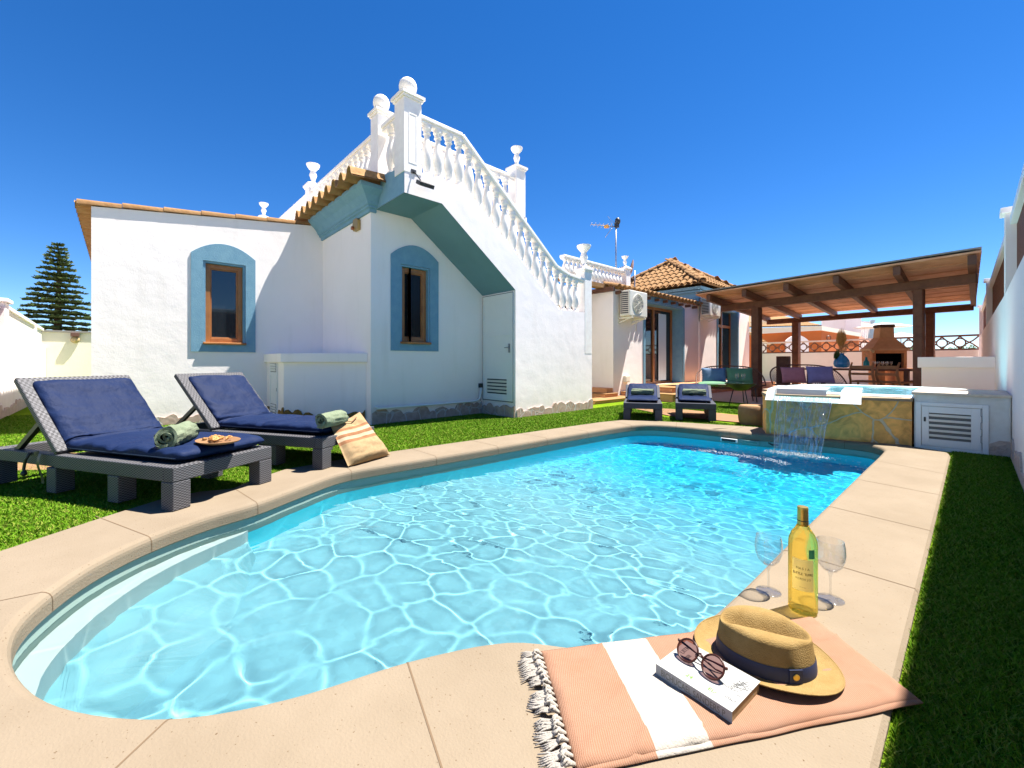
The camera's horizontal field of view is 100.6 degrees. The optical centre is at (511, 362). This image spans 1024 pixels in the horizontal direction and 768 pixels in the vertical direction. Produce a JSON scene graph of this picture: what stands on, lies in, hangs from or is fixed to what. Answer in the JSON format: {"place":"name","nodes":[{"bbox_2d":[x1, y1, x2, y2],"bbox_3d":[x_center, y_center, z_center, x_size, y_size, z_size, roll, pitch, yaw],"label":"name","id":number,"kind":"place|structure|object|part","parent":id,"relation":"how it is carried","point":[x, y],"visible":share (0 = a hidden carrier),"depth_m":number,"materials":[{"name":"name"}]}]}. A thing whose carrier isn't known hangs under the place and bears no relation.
{"place":"outdoors","nodes":[
{"label":"outdoors","id":0,"kind":"place"},
{"bbox_2d":[13,434,876,719],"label":"pool water","id":1,"kind":"structure","parent":0,"point":[595,542],"depth_m":1.96,"materials":[{"name":"blue liquid"}]},
{"bbox_2d":[614,440,857,506],"bbox_3d":[2.031,0.972,4.303,2.584,0.042,2.403,0,0,-43],"label":"water foam","id":2,"kind":"object","parent":1,"relation":"on","point":[798,454],"visible":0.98,"depth_m":4.46,"materials":[{"name":"grey"}]},
{"bbox_2d":[0,401,1023,767],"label":"ground","id":3,"kind":"structure","parent":0,"point":[24,411],"depth_m":1.24,"materials":[{"name":"green plant"}]},
{"bbox_2d":[0,298,45,418],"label":"garden wall","id":4,"kind":"structure","parent":3,"relation":"on","point":[22,352],"depth_m":7.61,"materials":[{"name":"white paint"}]},
{"bbox_2d":[18,462,50,469],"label":"path","id":5,"kind":"structure","parent":3,"relation":"on","point":[28,466],"depth_m":3.51,"materials":[{"name":"stone"}]},
{"bbox_2d":[42,330,90,376],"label":"passage wall","id":6,"kind":"structure","parent":3,"relation":"on","point":[66,356],"depth_m":10.80,"materials":[{"name":"white paint"}]},
{"bbox_2d":[70,333,79,342],"bbox_3d":[-11.174,-0.616,10.860,0.180,0.268,0.118,0,0,-43],"label":"bulkhead lamp","id":7,"kind":"object","parent":6,"relation":"attached to","point":[74,338],"visible":1,"depth_m":10.84,"materials":[{"name":"beige"}]},
{"bbox_2d":[163,372,373,469],"bbox_3d":[-2.269,0.478,3.944,1.850,0.743,0.660,0,0,18],"label":"sun lounger","id":8,"kind":"object","parent":3,"relation":"on","point":[321,445],"visible":0.39,"depth_m":3.57,"materials":[{"name":"grey wicker"}]},
{"bbox_2d":[188,375,332,433],"bbox_3d":[-2.182,0.360,3.942,1.564,0.469,0.555,0,0,18],"label":"lounger cushion","id":9,"kind":"object","parent":8,"relation":"on","point":[233,401],"visible":0.84,"depth_m":3.94,"materials":[{"name":"blue fabric"}]},
{"bbox_2d":[315,410,348,428],"bbox_3d":[-1.477,0.466,3.478,0.124,0.127,0.320,0,0,8],"label":"rolled towel","id":10,"kind":"object","parent":9,"relation":"on","point":[331,419],"visible":1,"depth_m":3.39,"materials":[{"name":"green fabric"}]},
{"bbox_2d":[264,353,367,419],"bbox_3d":[-2.962,0.412,6.309,0.892,1.075,1.805,0,0,-43],"label":"utility cupboard","id":11,"kind":"object","parent":3,"relation":"on","point":[303,384],"visible":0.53,"depth_m":6.00,"materials":[{"name":"white paint"}]},
{"bbox_3d":[-3.580,0.403,6.370,0.025,0.775,0.420,0,0,-43],"label":"door","id":12,"kind":"part","parent":11,"relation":"part of","materials":[{"name":"white metal"}]},
{"bbox_2d":[0,401,762,550],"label":"grass","id":13,"kind":"structure","parent":3,"relation":"on","point":[15,494],"depth_m":3.53,"materials":[{"name":"green plant"}]},
{"bbox_2d":[0,375,270,511],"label":"sun lounger","id":14,"kind":"object","parent":13,"relation":"on","point":[64,462],"visible":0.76,"depth_m":2.75,"materials":[{"name":"grey wicker"}]},
{"bbox_2d":[20,451,43,483],"bbox_3d":[-3.158,0.688,2.795,0.199,0.215,0.036,0,0,14],"label":"lounger strap","id":15,"kind":"object","parent":14,"relation":"hanging from","point":[24,472],"visible":1,"depth_m":2.80,"materials":[{"name":"black fabric"}]},
{"bbox_2d":[32,378,263,460],"bbox_3d":[-2.540,0.360,2.981,1.469,0.469,0.590,0,0,18],"label":"lounger cushion","id":16,"kind":"object","parent":14,"relation":"on","point":[113,416],"visible":0.88,"depth_m":2.97,"materials":[{"name":"blue fabric"}]},
{"bbox_2d":[154,421,198,448],"bbox_3d":[-2.131,0.460,2.707,0.130,0.150,0.321,0,0,-16],"label":"rolled towel","id":17,"kind":"object","parent":16,"relation":"on","point":[178,434],"visible":0.98,"depth_m":2.60,"materials":[{"name":"green fabric"}]},
{"bbox_2d":[195,434,240,444],"bbox_3d":[-1.879,0.491,2.716,0.316,0.042,0.228,0,0,32],"label":"snack tray","id":18,"kind":"object","parent":16,"relation":"on","point":[215,439],"visible":1,"depth_m":2.70,"materials":[{"name":"brown wood"}]},
{"bbox_2d":[74,77,774,424],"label":"house","id":19,"kind":"structure","parent":3,"relation":"on","point":[441,292],"depth_m":6.51,"materials":[{"name":"white paint"}]},
{"bbox_2d":[191,244,254,351],"bbox_3d":[-4.302,-0.950,6.345,0.800,1.600,0.170,0,0,-43],"label":"window","id":20,"kind":"structure","parent":19,"relation":"in","point":[222,294],"depth_m":6.35,"materials":[{"name":"blue paint"}]},
{"bbox_2d":[351,218,360,231],"bbox_3d":[-2.276,-1.995,6.165,0.084,0.170,0.190,0,0,-43],"label":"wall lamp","id":21,"kind":"object","parent":19,"relation":"attached to","point":[356,226],"visible":1,"depth_m":6.12,"materials":[{"name":"beige metal"}]},
{"bbox_2d":[391,245,438,350],"bbox_3d":[-1.468,-0.950,6.374,0.795,1.570,0.170,0,0,-43],"label":"window","id":22,"kind":"structure","parent":19,"relation":"in","point":[419,259],"depth_m":6.41,"materials":[{"name":"blue paint"}]},
{"bbox_2d":[411,169,434,189],"bbox_3d":[-1.134,-2.326,5.399,0.235,0.248,0.194,0,0,-43],"label":"floodlight","id":23,"kind":"object","parent":19,"relation":"attached to","point":[423,183],"visible":1,"depth_m":5.36,"materials":[{"name":"black plastic"}]},
{"bbox_2d":[375,388,481,409],"bbox_3d":[-1.203,0.547,6.512,1.893,0.240,0.040,0,0,-43],"label":"water pipe","id":24,"kind":"object","parent":19,"relation":"attached to","point":[418,405],"visible":1,"depth_m":6.45,"materials":[{"name":"white plastic"}]},
{"bbox_2d":[483,291,513,402],"bbox_3d":[-0.250,-0.235,6.905,0.061,1.740,0.760,0,0,-43],"label":"door","id":25,"kind":"structure","parent":19,"relation":"in","point":[498,309],"depth_m":6.89,"materials":[{"name":"white paint"}]},
{"bbox_2d":[590,218,619,267],"bbox_3d":[2.441,-2.793,11.073,0.771,2.045,0.439,0,0,0],"label":"tv antenna","id":26,"kind":"object","parent":19,"relation":"on","point":[616,223],"visible":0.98,"depth_m":11.06,"materials":[{"name":"grey metal"}]},
{"bbox_2d":[617,259,634,286],"bbox_3d":[3.281,-2.318,12.018,0.541,1.137,0.499,0,0,-43],"label":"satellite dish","id":27,"kind":"object","parent":19,"relation":"attached to","point":[632,265],"visible":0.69,"depth_m":11.86,"materials":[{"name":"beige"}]},
{"bbox_2d":[623,376,629,381],"bbox_3d":[2.793,0.410,10.335,0.200,0.160,0.074,0,0,-43],"label":"wall lamp","id":28,"kind":"object","parent":19,"relation":"attached to","point":[626,378],"visible":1,"depth_m":10.29,"materials":[{"name":"white glass"}]},
{"bbox_2d":[618,290,646,326],"bbox_3d":[2.923,-1.230,10.262,0.902,0.901,0.414,0,0,-43],"label":"air conditioner","id":29,"kind":"object","parent":19,"relation":"attached to","point":[632,304],"visible":1,"depth_m":10.00,"materials":[{"name":"white plastic"}]},
{"bbox_2d":[643,296,684,383],"bbox_3d":[4.076,-0.620,11.841,2.290,2.460,0.440,0,0,-43],"label":"glazed door","id":30,"kind":"structure","parent":19,"relation":"in","point":[664,324],"depth_m":12.22,"materials":[{"name":"blue paint"}]},
{"bbox_2d":[699,297,719,321],"bbox_3d":[6.141,-1.560,13.175,0.902,0.901,0.414,0,0,-43],"label":"air conditioner","id":31,"kind":"object","parent":19,"relation":"attached to","point":[710,310],"visible":0.67,"depth_m":12.90,"materials":[{"name":"white plastic"}]},
{"bbox_2d":[717,312,738,379],"bbox_3d":[7.301,-0.675,14.673,1.910,2.650,0.350,0,0,-43],"label":"glazed door","id":32,"kind":"structure","parent":19,"relation":"in","point":[728,323],"depth_m":15.15,"materials":[{"name":"blue paint"}]},
{"bbox_2d":[0,420,949,767],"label":"pool coping","id":33,"kind":"object","parent":3,"relation":"on","point":[474,704],"visible":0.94,"depth_m":1.20,"materials":[{"name":"stone"}]},
{"bbox_2d":[331,412,389,465],"bbox_3d":[-1.321,0.652,3.683,0.309,0.394,0.487,0,0,25],"label":"beach bag","id":34,"kind":"object","parent":33,"relation":"on","point":[358,440],"visible":0.91,"depth_m":3.60,"materials":[{"name":"fabric"}]},
{"bbox_2d":[0,421,932,767],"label":"coping joint","id":35,"kind":"object","parent":33,"relation":"on","point":[408,663],"visible":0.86,"depth_m":1.14,"materials":[{"name":"brown concrete"}]},
{"bbox_2d":[517,617,922,767],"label":"beach towel","id":36,"kind":"object","parent":33,"relation":"on","point":[615,704],"visible":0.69,"depth_m":1.03,"materials":[{"name":"pink fabric"}]},
{"bbox_2d":[656,647,760,723],"bbox_3d":[0.507,0.820,1.098,0.153,0.032,0.207,0,0,-38],"label":"paperback book","id":37,"kind":"object","parent":36,"relation":"on","point":[730,695],"visible":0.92,"depth_m":1.06,"materials":[{"name":"grey paper"}]},
{"bbox_2d":[677,638,727,680],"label":"sunglasses","id":38,"kind":"object","parent":37,"relation":"on","point":[713,668],"visible":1,"depth_m":1.10,"materials":[{"name":"pink glass"}]},
{"bbox_2d":[694,605,845,695],"bbox_3d":[0.711,0.782,1.198,0.364,0.103,0.324,0,0,22],"label":"straw hat","id":39,"kind":"object","parent":36,"relation":"on","point":[767,646],"visible":0.98,"depth_m":1.14,"materials":[{"name":"beige wicker"}]},
{"bbox_2d":[742,440,758,444],"bbox_3d":[2.840,0.957,5.061,0.022,0.042,0.190,0,0,-43],"label":"pool inlet","id":40,"kind":"object","parent":33,"relation":"attached to","point":[750,442],"visible":1,"depth_m":5.05,"materials":[{"name":"plastic"}]},
{"bbox_2d":[754,532,782,589],"bbox_3d":[0.950,0.746,1.573,0.091,0.207,0.091,0,0,-43],"label":"wine glass","id":41,"kind":"object","parent":33,"relation":"on","point":[767,564],"visible":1,"depth_m":1.57,"materials":[{"name":"clear glass"}]},
{"bbox_2d":[788,505,817,616],"bbox_3d":[0.994,0.670,1.451,0.086,0.354,0.085,0,0,-43],"label":"wine bottle","id":42,"kind":"object","parent":33,"relation":"on","point":[802,570],"visible":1,"depth_m":1.42,"materials":[{"name":"yellow glass"}]},
{"bbox_2d":[816,537,846,596],"bbox_3d":[1.141,0.744,1.522,0.093,0.211,0.093,0,0,-43],"label":"wine glass","id":43,"kind":"object","parent":33,"relation":"on","point":[833,571],"visible":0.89,"depth_m":1.51,"materials":[{"name":"clear glass"}]},
{"bbox_2d":[623,385,661,420],"bbox_3d":[2.076,0.619,6.752,0.544,0.462,1.150,0,0,17],"label":"sun lounger","id":44,"kind":"object","parent":3,"relation":"on","point":[629,406],"visible":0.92,"depth_m":6.26,"materials":[{"name":"grey plastic"}]},
{"bbox_2d":[627,383,657,400],"bbox_3d":[2.076,0.477,6.753,0.457,0.231,0.952,0,0,17],"label":"lounger cushion","id":45,"kind":"object","parent":44,"relation":"on","point":[630,397],"visible":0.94,"depth_m":6.90,"materials":[{"name":"blue fabric"}]},
{"bbox_2d":[631,389,653,394],"bbox_3d":[2.084,0.478,6.779,0.358,0.109,0.101,0,0,16],"label":"rolled towel","id":46,"kind":"object","parent":45,"relation":"on","point":[642,391],"visible":1,"depth_m":6.75,"materials":[{"name":"green fabric"}]},
{"bbox_2d":[725,382,756,405],"bbox_3d":[4.384,0.628,8.153,0.550,0.449,0.550,0,0,-43],"label":"side table","id":47,"kind":"object","parent":3,"relation":"on","point":[740,386],"visible":0.98,"depth_m":8.01,"materials":[{"name":"green plastic"}]},
{"bbox_2d":[738,404,762,425],"bbox_3d":[3.382,0.740,5.950,0.388,0.280,0.390,0,0,-43],"label":"stone stool","id":48,"kind":"object","parent":3,"relation":"on","point":[750,414],"visible":0.76,"depth_m":5.81,"materials":[{"name":"stone"}]},
{"bbox_2d":[762,384,973,450],"bbox_3d":[4.477,0.646,5.321,3.403,0.687,2.231,0,0,-43],"label":"stone spa","id":49,"kind":"object","parent":3,"relation":"on","point":[874,413],"visible":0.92,"depth_m":4.67,"materials":[{"name":"beige stone"}]},
{"bbox_2d":[762,334,978,385],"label":"back wall","id":50,"kind":"structure","parent":3,"relation":"on","point":[822,358],"depth_m":16.18,"materials":[{"name":"beige paint"}]},
{"bbox_2d":[880,451,1023,767],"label":"grass","id":51,"kind":"structure","parent":3,"relation":"on","point":[992,484],"depth_m":1.36,"materials":[{"name":"green plant"}]},
{"bbox_2d":[912,388,1011,456],"bbox_3d":[4.655,0.626,4.415,0.970,0.648,0.663,0,0,-43],"label":"pump cabinet","id":52,"kind":"object","parent":3,"relation":"on","point":[967,421],"visible":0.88,"depth_m":4.08,"materials":[{"name":"paint"}]},
{"bbox_3d":[4.273,0.638,4.133,0.022,0.390,0.408,0,0,-43],"label":"hatch door","id":53,"kind":"part","parent":52,"relation":"part of","materials":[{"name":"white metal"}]},
{"bbox_2d":[977,165,1023,490],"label":"boundary wall","id":54,"kind":"structure","parent":3,"relation":"on","point":[1001,324],"depth_m":4.50,"materials":[{"name":"white painted plaster"}]},
{"bbox_2d":[0,0,1023,348],"label":"sky","id":55,"kind":"structure","parent":0,"point":[740,142],"materials":[{"name":"blue"}]},
{"bbox_2d":[641,408,738,421],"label":"path","id":56,"kind":"structure","parent":0,"point":[702,415],"depth_m":6.85,"materials":[{"name":"stone"}]},
{"bbox_2d":[675,385,715,420],"bbox_3d":[2.874,0.619,6.702,0.546,0.462,1.150,0,0,21],"label":"sun lounger","id":57,"kind":"object","parent":56,"relation":"on","point":[709,408],"visible":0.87,"depth_m":6.23,"materials":[{"name":"grey plastic"}]},
{"bbox_2d":[678,384,711,401],"bbox_3d":[2.874,0.478,6.703,0.458,0.230,0.952,0,0,21],"label":"lounger cushion","id":58,"kind":"object","parent":57,"relation":"on","point":[681,397],"visible":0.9,"depth_m":6.88,"materials":[{"name":"blue fabric"}]},
{"bbox_2d":[682,389,706,395],"bbox_3d":[2.884,0.479,6.727,0.360,0.112,0.102,0,0,21],"label":"rolled towel","id":59,"kind":"object","parent":58,"relation":"on","point":[693,392],"visible":1,"depth_m":6.70,"materials":[{"name":"green fabric"}]},
{"bbox_2d":[712,382,816,404],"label":"patio floor","id":60,"kind":"structure","parent":0,"point":[737,396],"depth_m":10.29,"materials":[{"name":"tile"}]},
{"bbox_2d":[695,365,765,402],"bbox_3d":[4.764,0.464,9.304,1.378,0.774,0.698,0,0,19],"label":"string sofa","id":61,"kind":"object","parent":60,"relation":"on","point":[725,387],"visible":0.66,"depth_m":9.26,"materials":[{"name":"brown plastic"}]},
{"bbox_2d":[701,368,725,380],"bbox_3d":[4.523,0.300,9.522,0.500,0.343,0.189,0,0,19],"label":"cushion","id":62,"kind":"object","parent":61,"relation":"on","point":[713,374],"visible":0.87,"depth_m":9.47,"materials":[{"name":"blue fabric"}]},
{"bbox_2d":[697,381,729,386],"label":"cushion","id":63,"kind":"object","parent":61,"relation":"on","point":[713,382],"visible":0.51,"depth_m":9.17,"materials":[{"name":"green fabric"}]},
{"bbox_2d":[726,368,752,382],"bbox_3d":[5.013,0.300,9.350,0.521,0.344,0.184,0,0,19],"label":"cushion","id":64,"kind":"object","parent":61,"relation":"on","point":[736,374],"visible":0.92,"depth_m":9.30,"materials":[{"name":"green fabric"}]},
{"bbox_2d":[776,356,790,383],"bbox_3d":[7.000,0.350,10.952,0.200,1.000,0.280,0,0,-43],"label":"timber gate post","id":65,"kind":"object","parent":60,"relation":"on","point":[783,360],"visible":0.46,"depth_m":10.90,"materials":[{"name":"brown wood"}]},
{"bbox_2d":[769,364,847,385],"bbox_3d":[6.103,0.434,8.784,1.378,0.774,0.698,0,0,12],"label":"string sofa","id":66,"kind":"object","parent":60,"relation":"on","point":[776,380],"visible":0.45,"depth_m":8.99,"materials":[{"name":"black metal"}]},
{"bbox_2d":[780,367,806,382],"bbox_3d":[5.905,0.270,8.913,0.460,0.328,0.176,0,0,12],"label":"cushion","id":67,"kind":"object","parent":66,"relation":"on","point":[794,374],"visible":1,"depth_m":8.87,"materials":[{"name":"purple fabric"}]},
{"bbox_2d":[806,366,834,382],"bbox_3d":[6.394,0.260,8.807,0.500,0.347,0.179,0,0,12],"label":"cushion","id":68,"kind":"object","parent":66,"relation":"on","point":[820,375],"visible":1,"depth_m":8.76,"materials":[{"name":"blue fabric"}]},
{"bbox_2d":[696,246,981,396],"bbox_3d":[8.211,-0.438,11.134,7.729,2.675,5.427,0,0,-43],"label":"pergola","id":69,"kind":"object","parent":60,"relation":"on","point":[918,283],"visible":0.88,"depth_m":9.68,"materials":[{"name":"brown wood"}]},
{"bbox_2d":[805,368,912,385],"bbox_3d":[8.075,0.500,9.829,0.900,0.700,2.000,0,0,-33],"label":"dining table","id":70,"kind":"object","parent":60,"relation":"on","point":[906,374],"visible":0.24,"depth_m":9.03,"materials":[{"name":"brown wood"}]},
{"bbox_2d":[833,328,851,367],"bbox_3d":[8.815,-0.390,11.303,0.418,1.080,0.421,0,0,-43],"label":"vase","id":71,"kind":"object","parent":70,"relation":"on","point":[841,360],"visible":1,"depth_m":11.29,"materials":[{"name":"blue glass"}]},
{"bbox_2d":[863,349,873,365],"bbox_3d":[9.207,-0.101,10.991,0.260,0.502,0.266,0,0,-43],"label":"flower bottle","id":72,"kind":"object","parent":70,"relation":"on","point":[866,362],"visible":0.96,"depth_m":10.96,"materials":[{"name":"teal glass"}]},
{"bbox_2d":[848,362,881,384],"bbox_3d":[7.564,0.426,9.092,0.516,0.849,0.454,0,0,-33],"label":"dining chair","id":73,"kind":"object","parent":60,"relation":"on","point":[873,381],"visible":0.71,"depth_m":8.99,"materials":[{"name":"brown wood"}]},
{"bbox_2d":[860,324,912,385],"bbox_3d":[10.797,-0.115,12.193,1.100,1.930,0.620,0,0,14],"label":"barbecue","id":74,"kind":"object","parent":60,"relation":"on","point":[885,345],"visible":0.65,"depth_m":12.08,"materials":[{"name":"orange brick"}]},
{"bbox_2d":[875,362,912,385],"bbox_3d":[7.827,0.426,8.665,0.517,0.849,0.454,0,0,-13],"label":"dining chair","id":75,"kind":"object","parent":60,"relation":"on","point":[899,382],"visible":0.72,"depth_m":8.60,"materials":[{"name":"brown wood"}]},
{"bbox_2d":[918,357,994,389],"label":"parapet wall","id":76,"kind":"structure","parent":60,"relation":"on","point":[976,373],"depth_m":6.54,"materials":[{"name":"white paint"}]},
{"label":"ground outside","id":77,"kind":"structure","parent":0,"visible":0},
{"bbox_2d":[17,242,90,330],"bbox_3d":[-23.384,-2.639,21.770,3.812,6.982,3.556,0,0,-4],"label":"pine tree","id":78,"kind":"object","parent":77,"relation":"on","point":[56,317],"visible":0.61,"depth_m":21.56,"materials":[{"name":"green plant"}]},
{"bbox_2d":[749,332,772,351],"bbox_3d":[12.980,-0.798,22.228,2.193,1.597,0.817,0,0,-33],"label":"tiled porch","id":79,"kind":"object","parent":77,"relation":"on","point":[763,347],"visible":0.24,"depth_m":21.80,"materials":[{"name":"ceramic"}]},
{"bbox_2d":[749,316,860,366],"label":"orange house","id":80,"kind":"structure","parent":77,"relation":"on","point":[809,332],"depth_m":26.67,"materials":[{"name":"paint"}]},
{"bbox_2d":[821,318,874,350],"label":"white house","id":81,"kind":"structure","parent":77,"relation":"on","point":[847,324],"depth_m":38.03,"materials":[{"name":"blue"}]},
{"bbox_2d":[853,322,912,328],"bbox_3d":[29.669,-1.180,34.000,3.614,4.060,3.800,0,0,-43],"label":"parasol","id":82,"kind":"object","parent":77,"relation":"on","point":[870,326],"visible":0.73,"depth_m":33.42,"materials":[{"name":"white fabric"}]},
{"bbox_2d":[894,332,912,342],"bbox_3d":[28.393,-0.680,31.000,2.092,3.060,2.200,0,0,-43],"label":"parasol","id":83,"kind":"object","parent":77,"relation":"on","point":[900,334],"visible":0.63,"depth_m":30.47,"materials":[{"name":"white fabric"}]},
{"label":"pool wall","id":84,"kind":"structure","parent":0,"visible":0},
{"bbox_2d":[12,431,879,666],"bbox_3d":[0.696,1.830,3.285,5.996,1.840,2.755,0,0,-43],"label":"pool wall lining","id":85,"kind":"object","parent":84,"relation":"attached to","point":[42,626],"visible":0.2,"depth_m":2.85,"materials":[{"name":"tile"}]},
{"bbox_2d":[721,437,736,442],"bbox_3d":[2.658,0.958,5.207,0.031,0.040,0.190,0,0,-43],"label":"pool skimmer","id":86,"kind":"object","parent":85,"relation":"attached to","point":[729,440],"visible":1,"depth_m":5.20,"materials":[{"name":"white plastic"}]}
]}

